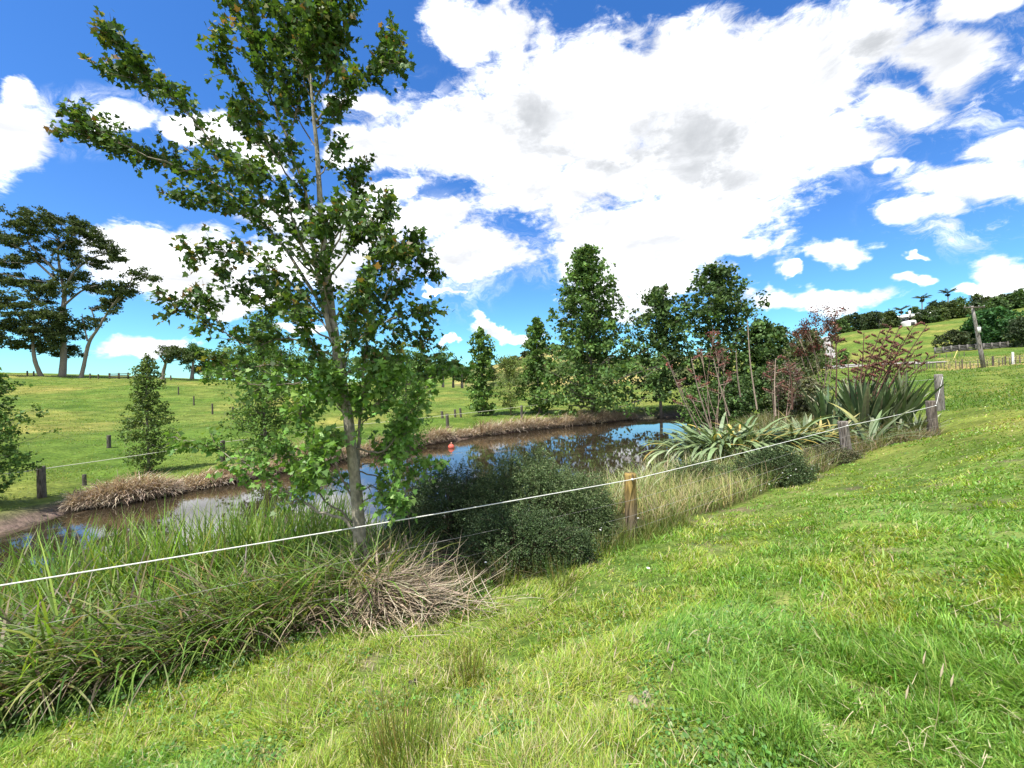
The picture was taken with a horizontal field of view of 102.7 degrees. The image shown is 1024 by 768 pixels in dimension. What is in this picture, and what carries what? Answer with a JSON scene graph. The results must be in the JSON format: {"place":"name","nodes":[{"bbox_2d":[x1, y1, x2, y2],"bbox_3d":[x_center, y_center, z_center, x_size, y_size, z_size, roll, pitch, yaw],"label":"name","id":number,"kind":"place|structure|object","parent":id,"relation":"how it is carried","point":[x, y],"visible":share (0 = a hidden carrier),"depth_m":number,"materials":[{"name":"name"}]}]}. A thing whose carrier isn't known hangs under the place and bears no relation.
{"place":"outdoors","nodes":[
{"label":"outdoors","id":0,"kind":"place"},
{"bbox_2d":[0,415,721,603],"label":"pond water","id":1,"kind":"structure","parent":0,"point":[590,448],"depth_m":18.33,"materials":[{"name":"liquid"}]},
{"bbox_2d":[0,307,1023,767],"bbox_3d":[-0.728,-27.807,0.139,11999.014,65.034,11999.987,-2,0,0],"label":"ground","id":2,"kind":"structure","parent":0,"point":[56,451],"depth_m":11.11,"materials":[{"name":"plant"}]},
{"bbox_2d":[0,288,24,348],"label":"gum tree","id":3,"kind":"object","parent":2,"relation":"on","point":[6,315],"visible":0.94,"depth_m":79.41,"materials":[{"name":"green plant"}]},
{"bbox_2d":[0,287,74,375],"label":"gum tree","id":4,"kind":"object","parent":2,"relation":"on","point":[45,313],"visible":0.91,"depth_m":81.30,"materials":[{"name":"green plant"}]},
{"bbox_2d":[36,466,46,497],"bbox_3d":[-16.861,3.585,14.684,0.257,1.273,0.254,-2,0,0],"label":"fence post","id":5,"kind":"object","parent":2,"relation":"on","point":[41,485],"visible":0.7,"depth_m":14.61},
{"bbox_2d":[0,367,84,498],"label":"leafy tree","id":6,"kind":"object","parent":2,"relation":"on","point":[6,450],"visible":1,"depth_m":13.38,"materials":[{"name":"green plant"}]},
{"bbox_2d":[0,203,130,376],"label":"gum tree","id":7,"kind":"object","parent":2,"relation":"on","point":[61,349],"visible":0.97,"depth_m":83.50,"materials":[{"name":"green plant"}]},
{"bbox_2d":[66,266,163,377],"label":"gum tree","id":8,"kind":"object","parent":2,"relation":"on","point":[117,293],"visible":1,"depth_m":83.87,"materials":[{"name":"green plant"}]},
{"bbox_2d":[108,372,128,378],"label":"timber gate","id":9,"kind":"structure","parent":2,"relation":"on","point":[118,375],"depth_m":82.83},
{"bbox_2d":[113,353,179,473],"bbox_3d":[-16.877,1.365,18.931,2.399,5.653,2.759,-1,0,-35],"label":"conifer shrub","id":10,"kind":"object","parent":2,"relation":"on","point":[145,371],"visible":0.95,"depth_m":18.81,"materials":[{"name":"green plant"}]},
{"bbox_2d":[153,345,199,378],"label":"crooked tree","id":11,"kind":"object","parent":2,"relation":"on","point":[168,353],"visible":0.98,"depth_m":83.43,"materials":[{"name":"green plant"}]},
{"bbox_2d":[173,342,213,378],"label":"skyline tree","id":12,"kind":"object","parent":2,"relation":"on","point":[194,347],"visible":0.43,"depth_m":91.99,"materials":[{"name":"green plant"}]},
{"bbox_2d":[183,360,216,376],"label":"skyline tree","id":13,"kind":"object","parent":2,"relation":"on","point":[201,364],"visible":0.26,"depth_m":93.84,"materials":[{"name":"green plant"}]},
{"bbox_2d":[220,440,224,461],"bbox_3d":[-15.191,3.587,21.483,0.263,1.255,0.253,-2,0,0],"label":"fence post","id":14,"kind":"object","parent":2,"relation":"on","point":[223,457],"visible":0.35,"depth_m":21.41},
{"bbox_2d":[0,405,533,474],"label":"fence rope","id":15,"kind":"object","parent":14,"relation":"attached to","point":[196,446],"visible":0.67,"depth_m":17.60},
{"bbox_2d":[201,343,245,379],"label":"skyline tree","id":16,"kind":"object","parent":2,"relation":"on","point":[221,351],"visible":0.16,"depth_m":98.31,"materials":[{"name":"green plant"}]},
{"bbox_2d":[0,477,469,740],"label":"rank grass","id":17,"kind":"structure","parent":2,"relation":"on","point":[43,603],"depth_m":4.45,"materials":[{"name":"plant"}]},
{"bbox_2d":[0,563,496,758],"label":"creeping weeds","id":18,"kind":"object","parent":2,"relation":"on","point":[153,676],"visible":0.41,"depth_m":3.49,"materials":[{"name":"green plant"}]},
{"bbox_2d":[43,0,475,568],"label":"maple tree","id":19,"kind":"object","parent":2,"relation":"on","point":[312,28],"visible":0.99,"depth_m":5.18,"materials":[{"name":"green plant"}]},
{"bbox_2d":[211,311,307,457],"bbox_3d":[-13.395,0.022,22.047,4.771,8.189,4.434,-2,0,0],"label":"leafy tree","id":20,"kind":"object","parent":2,"relation":"on","point":[264,412],"visible":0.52,"depth_m":21.59,"materials":[{"name":"green plant"}]},
{"bbox_2d":[0,510,558,734],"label":"dead grass thatch","id":21,"kind":"object","parent":2,"relation":"on","point":[451,571],"visible":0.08,"depth_m":4.51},
{"bbox_2d":[299,343,333,381],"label":"skyline tree","id":22,"kind":"object","parent":2,"relation":"on","point":[316,359],"visible":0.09,"depth_m":108.36,"materials":[{"name":"green plant"}]},
{"bbox_2d":[0,373,686,510],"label":"paddock grass","id":23,"kind":"structure","parent":2,"relation":"on","point":[22,443],"depth_m":33.12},
{"bbox_2d":[54,407,638,510],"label":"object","id":24,"kind":"structure","parent":2,"relation":"on","point":[116,491],"depth_m":16.97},
{"bbox_2d":[328,353,365,376],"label":"skyline tree","id":25,"kind":"object","parent":2,"relation":"on","point":[347,364],"visible":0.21,"depth_m":111.47,"materials":[{"name":"green plant"}]},
{"bbox_2d":[212,521,560,668],"bbox_3d":[-1.369,2.353,4.666,4.006,1.605,2.798,-1,0,-24],"label":"dead cane heap","id":26,"kind":"object","parent":2,"relation":"on","point":[389,601],"visible":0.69,"depth_m":4.50,"materials":[{"name":"plant"}]},
{"bbox_2d":[317,660,473,767],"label":"rush clump","id":27,"kind":"object","parent":2,"relation":"on","point":[397,739],"visible":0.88,"depth_m":2.03,"materials":[{"name":"green plant"}]},
{"bbox_2d":[389,342,420,383],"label":"shelter tree","id":28,"kind":"object","parent":2,"relation":"on","point":[407,352],"visible":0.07,"depth_m":113.59,"materials":[{"name":"green plant"}]},
{"bbox_2d":[379,368,433,453],"bbox_3d":[-6.191,1.975,23.987,3.037,6.167,2.869,-2,0,0],"label":"leafy tree","id":29,"kind":"object","parent":2,"relation":"on","point":[405,398],"visible":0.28,"depth_m":24.02,"materials":[{"name":"green plant"}]},
{"bbox_2d":[405,343,433,381],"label":"shelter tree","id":30,"kind":"object","parent":2,"relation":"on","point":[420,359],"visible":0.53,"depth_m":114.89,"materials":[{"name":"green plant"}]},
{"bbox_2d":[376,455,516,559],"bbox_3d":[-1.020,2.270,7.529,2.885,1.921,2.302,-2,0,0],"label":"dark shrub","id":31,"kind":"object","parent":2,"relation":"on","point":[439,502],"visible":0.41,"depth_m":7.11,"materials":[{"name":"green plant"}]},
{"bbox_2d":[430,344,463,386],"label":"shelter tree","id":32,"kind":"object","parent":2,"relation":"on","point":[445,356],"visible":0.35,"depth_m":117.01,"materials":[{"name":"green plant"}]},
{"bbox_2d":[452,362,474,387],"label":"shelter tree","id":33,"kind":"object","parent":2,"relation":"on","point":[459,378],"visible":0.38,"depth_m":121.55,"materials":[{"name":"green plant"}]},
{"bbox_2d":[436,626,504,686],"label":"rush clump","id":34,"kind":"object","parent":2,"relation":"on","point":[468,666],"visible":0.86,"depth_m":3.05,"materials":[{"name":"green plant"}]},
{"bbox_2d":[462,326,507,415],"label":"birch tree","id":35,"kind":"object","parent":2,"relation":"on","point":[485,358],"visible":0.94,"depth_m":42.58,"materials":[{"name":"green plant"}]},
{"bbox_2d":[488,354,529,414],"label":"willow shrub","id":36,"kind":"object","parent":2,"relation":"on","point":[509,364],"visible":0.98,"depth_m":42.71,"materials":[{"name":"green plant"}]},
{"bbox_2d":[0,481,1022,767],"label":"fallen dry stalks","id":37,"kind":"object","parent":2,"relation":"on","point":[660,691],"visible":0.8,"depth_m":2.10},
{"bbox_2d":[441,495,608,584],"bbox_3d":[0.183,2.346,5.957,2.469,1.443,1.467,-2,0,0],"label":"grey green shrub","id":38,"kind":"object","parent":2,"relation":"on","point":[550,532],"visible":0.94,"depth_m":5.73,"materials":[{"name":"green plant"}]},
{"bbox_2d":[445,438,626,552],"bbox_3d":[0.372,2.038,7.095,3.164,2.202,2.525,-2,0,0],"label":"grey green shrub","id":39,"kind":"object","parent":2,"relation":"on","point":[541,477],"visible":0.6,"depth_m":6.79,"materials":[{"name":"green plant"}]},
{"bbox_2d":[49,425,1023,767],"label":"clover patches","id":40,"kind":"object","parent":2,"relation":"on","point":[713,739],"visible":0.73,"depth_m":2.51,"materials":[{"name":"green plant"}]},
{"bbox_2d":[510,316,563,414],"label":"birch tree","id":41,"kind":"object","parent":2,"relation":"on","point":[536,328],"visible":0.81,"depth_m":43.38,"materials":[{"name":"green plant"}]},
{"bbox_2d":[522,544,595,594],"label":"rush clump","id":42,"kind":"object","parent":2,"relation":"on","point":[566,583],"visible":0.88,"depth_m":5.07,"materials":[{"name":"green plant"}]},
{"bbox_2d":[185,576,957,738],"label":"grass seed heads","id":43,"kind":"object","parent":2,"relation":"on","point":[907,690],"depth_m":2.41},
{"bbox_2d":[558,459,615,519],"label":"grey green shrub","id":44,"kind":"object","parent":2,"relation":"on","point":[568,463],"visible":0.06,"depth_m":9.29,"materials":[{"name":"green plant"}]},
{"bbox_2d":[516,243,672,418],"bbox_3d":[8.449,-5.159,40.127,16.320,18.188,15.606,-2,0,0],"label":"alder tree","id":45,"kind":"object","parent":2,"relation":"on","point":[585,274],"visible":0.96,"depth_m":39.81,"materials":[{"name":"green plant"}]},
{"bbox_2d":[624,472,637,536],"bbox_3d":[2.083,2.191,7.186,0.223,1.250,0.228,-2,0,42],"label":"fence post","id":46,"kind":"object","parent":2,"relation":"on","point":[630,491],"visible":0.81,"depth_m":7.10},
{"bbox_2d":[0,419,930,632],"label":"fence wire","id":47,"kind":"object","parent":46,"relation":"attached to","point":[383,553],"visible":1,"depth_m":4.71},
{"bbox_2d":[1,426,934,666],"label":"fence wire","id":48,"kind":"object","parent":46,"relation":"attached to","point":[491,550],"visible":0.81,"depth_m":5.76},
{"bbox_2d":[627,690,653,708],"bbox_3d":[0.738,1.799,2.296,0.201,0.058,0.182,-1,0,-26],"label":"dung pat","id":49,"kind":"object","parent":2,"relation":"on","point":[635,699],"visible":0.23,"depth_m":2.32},
{"bbox_2d":[613,283,700,417],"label":"alder tree","id":50,"kind":"object","parent":2,"relation":"on","point":[660,304],"visible":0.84,"depth_m":42.63,"materials":[{"name":"green plant"}]},
{"bbox_2d":[402,409,948,610],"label":"fence line grass","id":51,"kind":"structure","parent":2,"relation":"on","point":[766,419],"depth_m":7.32,"materials":[{"name":"plant"}]},
{"bbox_2d":[675,382,717,428],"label":"undergrowth bush","id":52,"kind":"object","parent":2,"relation":"on","point":[693,390],"visible":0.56,"depth_m":32.55,"materials":[{"name":"green plant"}]},
{"bbox_2d":[659,456,739,487],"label":"dark shrub","id":53,"kind":"object","parent":2,"relation":"on","point":[712,466],"visible":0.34,"depth_m":11.35,"materials":[{"name":"green plant"}]},
{"bbox_2d":[665,326,735,431],"bbox_3d":[10.044,0.152,22.035,4.233,6.515,1.509,-1,0,-5],"label":"red leaved shrub","id":54,"kind":"object","parent":2,"relation":"on","point":[718,360],"visible":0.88,"depth_m":22.04,"materials":[{"name":"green plant"}]},
{"bbox_2d":[666,257,770,417],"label":"alder tree","id":55,"kind":"object","parent":2,"relation":"on","point":[716,306],"visible":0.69,"depth_m":41.00,"materials":[{"name":"green plant"}]},
{"bbox_2d":[695,375,756,420],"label":"undergrowth bush","id":56,"kind":"object","parent":2,"relation":"on","point":[727,391],"visible":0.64,"depth_m":29.77,"materials":[{"name":"green plant"}]},
{"bbox_2d":[633,320,859,472],"bbox_3d":[7.976,0.483,14.197,7.142,5.577,5.324,-2,0,25],"label":"flax plant","id":57,"kind":"object","parent":2,"relation":"on","point":[741,437],"visible":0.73,"depth_m":14.12,"materials":[{"name":"green plant"}]},
{"bbox_2d":[723,366,787,418],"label":"undergrowth bush","id":58,"kind":"object","parent":2,"relation":"on","point":[759,381],"visible":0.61,"depth_m":26.89,"materials":[{"name":"green plant"}]},
{"bbox_2d":[717,318,806,394],"bbox_3d":[25.030,-2.252,40.085,8.595,8.541,7.437,-1,0,-24],"label":"leafy tree","id":59,"kind":"object","parent":2,"relation":"on","point":[772,345],"visible":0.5,"depth_m":38.87,"materials":[{"name":"green plant"}]},
{"bbox_2d":[726,438,823,488],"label":"dark shrub","id":60,"kind":"object","parent":2,"relation":"on","point":[796,466],"visible":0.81,"depth_m":10.55,"materials":[{"name":"green plant"}]},
{"bbox_2d":[759,360,809,423],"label":"red leaved shrub","id":61,"kind":"object","parent":2,"relation":"on","point":[795,370],"visible":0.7,"depth_m":21.93,"materials":[{"name":"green plant"}]},
{"bbox_2d":[759,365,814,416],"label":"undergrowth bush","id":62,"kind":"object","parent":2,"relation":"on","point":[770,399],"visible":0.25,"depth_m":24.83,"materials":[{"name":"green plant"}]},
{"bbox_2d":[786,375,826,419],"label":"undergrowth bush","id":63,"kind":"object","parent":2,"relation":"on","point":[800,406],"visible":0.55,"depth_m":22.74,"materials":[{"name":"green plant"}]},
{"bbox_2d":[782,328,844,395],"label":"shrub","id":64,"kind":"object","parent":2,"relation":"on","point":[807,366],"visible":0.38,"depth_m":33.40,"materials":[{"name":"green plant"}]},
{"bbox_2d":[785,302,852,391],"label":"red leaved shrub","id":65,"kind":"object","parent":2,"relation":"on","point":[825,326],"visible":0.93,"depth_m":23.93,"materials":[{"name":"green plant"}]},
{"bbox_2d":[813,356,837,368],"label":"driveway bush","id":66,"kind":"object","parent":2,"relation":"on","point":[821,363],"visible":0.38,"depth_m":99.25,"materials":[{"name":"green plant"}]},
{"bbox_2d":[798,440,867,466],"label":"dark shrub","id":67,"kind":"object","parent":2,"relation":"on","point":[854,455],"visible":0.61,"depth_m":12.31,"materials":[{"name":"green plant"}]},
{"bbox_2d":[744,355,927,450],"bbox_3d":[10.851,0.924,14.090,5.820,4.040,5.050,-1,0,-35],"label":"flax plant","id":68,"kind":"object","parent":2,"relation":"on","point":[874,426],"visible":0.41,"depth_m":14.47,"materials":[{"name":"green plant"}]},
{"bbox_2d":[831,318,853,334],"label":"ridge bush","id":69,"kind":"object","parent":2,"relation":"on","point":[845,325],"visible":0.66,"depth_m":212.62,"materials":[{"name":"green plant"}]},
{"bbox_2d":[834,348,851,364],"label":"driveway bush","id":70,"kind":"object","parent":2,"relation":"on","point":[846,354],"visible":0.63,"depth_m":104.48,"materials":[{"name":"green plant"}]},
{"bbox_2d":[837,421,852,451],"bbox_3d":[10.416,1.801,12.771,0.406,1.297,0.333,-2,0,0],"label":"fence post","id":71,"kind":"object","parent":2,"relation":"on","point":[845,442],"visible":0.66,"depth_m":12.69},
{"bbox_2d":[844,312,867,331],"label":"ridge bush","id":72,"kind":"object","parent":2,"relation":"on","point":[857,317],"visible":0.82,"depth_m":215.62,"materials":[{"name":"green plant"}]},
{"bbox_2d":[799,321,947,435],"bbox_3d":[14.950,-0.113,17.473,4.912,5.107,4.824,-2,0,40],"label":"flax plant","id":73,"kind":"object","parent":2,"relation":"on","point":[858,398],"visible":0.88,"depth_m":17.14,"materials":[{"name":"green plant"}]},
{"bbox_2d":[864,310,883,329],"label":"ridge bush","id":74,"kind":"object","parent":2,"relation":"on","point":[874,320],"visible":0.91,"depth_m":215.44,"materials":[{"name":"green plant"}]},
{"bbox_2d":[876,309,901,328],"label":"ridge bush","id":75,"kind":"object","parent":2,"relation":"on","point":[889,315],"visible":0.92,"depth_m":205.02,"materials":[{"name":"green plant"}]},
{"bbox_2d":[878,311,930,328],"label":"farm house","id":76,"kind":"structure","parent":2,"relation":"on","point":[904,317],"depth_m":211.65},
{"bbox_2d":[861,410,955,436],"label":"grass","id":77,"kind":"structure","parent":2,"relation":"on","point":[921,422],"depth_m":15.76,"materials":[{"name":"green plant"}]},
{"bbox_2d":[901,320,916,325],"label":"garage","id":78,"kind":"structure","parent":2,"relation":"on","point":[909,323],"depth_m":205.25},
{"bbox_2d":[905,306,919,317],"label":"ridge bush","id":79,"kind":"object","parent":2,"relation":"on","point":[913,310],"visible":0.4,"depth_m":221.72,"materials":[{"name":"green plant"}]},
{"bbox_2d":[815,349,1023,411],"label":"paddock grass","id":80,"kind":"structure","parent":2,"relation":"on","point":[975,396],"depth_m":33.53,"materials":[{"name":"plant"}]},
{"bbox_2d":[912,293,931,308],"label":"palm tree","id":81,"kind":"object","parent":2,"relation":"on","point":[922,298],"visible":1,"depth_m":221.94,"materials":[{"name":"green plant"}]},
{"bbox_2d":[910,308,937,322],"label":"ridge bush","id":82,"kind":"object","parent":2,"relation":"on","point":[921,312],"visible":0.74,"depth_m":204.07,"materials":[{"name":"green plant"}]},
{"bbox_2d":[910,311,938,323],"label":"ridge bush","id":83,"kind":"object","parent":2,"relation":"on","point":[926,316],"visible":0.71,"depth_m":203.07,"materials":[{"name":"green plant"}]},
{"bbox_2d":[925,400,939,436],"bbox_3d":[15.387,1.347,14.971,0.382,1.488,0.349,-2,0,0],"label":"fence post","id":84,"kind":"object","parent":2,"relation":"on","point":[931,413],"visible":0.77,"depth_m":14.89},
{"bbox_2d":[926,299,942,307],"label":"ridge bush","id":85,"kind":"object","parent":2,"relation":"on","point":[933,303],"visible":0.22,"depth_m":223.22,"materials":[{"name":"green plant"}]},
{"bbox_2d":[934,374,944,410],"bbox_3d":[20.457,0.482,19.578,0.368,1.909,0.376,-2,0,0],"label":"fence post","id":86,"kind":"object","parent":2,"relation":"on","point":[940,397],"visible":0.76,"depth_m":19.48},
{"bbox_2d":[0,377,942,585],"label":"fence rope","id":87,"kind":"object","parent":86,"relation":"attached to","point":[373,524],"visible":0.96,"depth_m":4.67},
{"bbox_2d":[931,308,950,320],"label":"ridge bush","id":88,"kind":"object","parent":2,"relation":"on","point":[943,312],"visible":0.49,"depth_m":204.23,"materials":[{"name":"green plant"}]},
{"bbox_2d":[938,288,959,301],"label":"palm tree","id":89,"kind":"object","parent":2,"relation":"on","point":[947,292],"visible":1,"depth_m":224.00,"materials":[{"name":"green plant"}]},
{"bbox_2d":[939,299,965,319],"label":"ridge bush","id":90,"kind":"object","parent":2,"relation":"on","point":[950,306],"visible":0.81,"depth_m":213.68,"materials":[{"name":"green plant"}]},
{"bbox_2d":[931,329,976,349],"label":"olive bush","id":91,"kind":"object","parent":2,"relation":"on","point":[957,337],"visible":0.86,"depth_m":115.15,"materials":[{"name":"green plant"}]},
{"bbox_2d":[952,307,970,317],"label":"ridge bush","id":92,"kind":"object","parent":2,"relation":"on","point":[965,311],"visible":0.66,"depth_m":212.58,"materials":[{"name":"green plant"}]},
{"bbox_2d":[954,296,970,314],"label":"ridge bush","id":93,"kind":"object","parent":2,"relation":"on","point":[960,300],"visible":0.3,"depth_m":217.11,"materials":[{"name":"green plant"}]},
{"bbox_2d":[963,305,985,367],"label":"utility pole","id":94,"kind":"object","parent":2,"relation":"on","point":[977,329],"visible":0.94,"depth_m":46.90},
{"bbox_2d":[959,320,991,345],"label":"round tree","id":95,"kind":"object","parent":2,"relation":"on","point":[962,328],"visible":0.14,"depth_m":122.27,"materials":[{"name":"green plant"}]},
{"bbox_2d":[967,292,986,303],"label":"ridge bush","id":96,"kind":"object","parent":2,"relation":"on","point":[977,297],"visible":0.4,"depth_m":223.61,"materials":[{"name":"green plant"}]},
{"bbox_2d":[934,341,1023,353],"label":"yard fence","id":97,"kind":"object","parent":2,"relation":"on","point":[942,349],"visible":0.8,"depth_m":111.98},
{"bbox_2d":[970,299,987,307],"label":"ridge bush","id":98,"kind":"object","parent":2,"relation":"on","point":[975,303],"visible":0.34,"depth_m":219.45,"materials":[{"name":"green plant"}]},
{"bbox_2d":[976,301,1001,310],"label":"ridge bush","id":99,"kind":"object","parent":2,"relation":"on","point":[988,304],"visible":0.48,"depth_m":214.69,"materials":[{"name":"green plant"}]},
{"bbox_2d":[963,306,1023,345],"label":"round tree","id":100,"kind":"object","parent":2,"relation":"on","point":[991,322],"visible":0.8,"depth_m":116.68,"materials":[{"name":"green plant"}]},
{"bbox_2d":[981,295,1013,308],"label":"ridge bush","id":101,"kind":"object","parent":2,"relation":"on","point":[994,300],"visible":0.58,"depth_m":213.84,"materials":[{"name":"green plant"}]},
{"bbox_2d":[1000,315,1023,346],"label":"grey green tree","id":102,"kind":"object","parent":2,"relation":"on","point":[1017,329],"visible":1,"depth_m":110.11,"materials":[{"name":"green plant"}]},
{"bbox_2d":[1004,290,1023,309],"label":"round bush","id":103,"kind":"object","parent":2,"relation":"on","point":[1016,302],"visible":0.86,"depth_m":214.11,"materials":[{"name":"green plant"}]},
{"bbox_2d":[1011,288,1023,307],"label":"ridge bush","id":104,"kind":"object","parent":2,"relation":"on","point":[1020,294],"visible":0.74,"depth_m":213.15,"materials":[{"name":"green plant"}]},
{"bbox_2d":[0,0,1023,382],"label":"sky","id":105,"kind":"structure","parent":0,"point":[866,155],"materials":[{"name":"blue"}]},
{"bbox_2d":[586,437,842,526],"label":"dry seeding grass","id":106,"kind":"structure","parent":0,"point":[651,486],"depth_m":9.82,"materials":[{"name":"plant"}]},
{"bbox_2d":[820,336,854,366],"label":"gravel driveway","id":107,"kind":"structure","parent":0,"point":[830,348],"depth_m":157.43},
{"bbox_2d":[833,361,945,368],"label":"gravel lane","id":108,"kind":"structure","parent":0,"point":[894,363],"depth_m":73.46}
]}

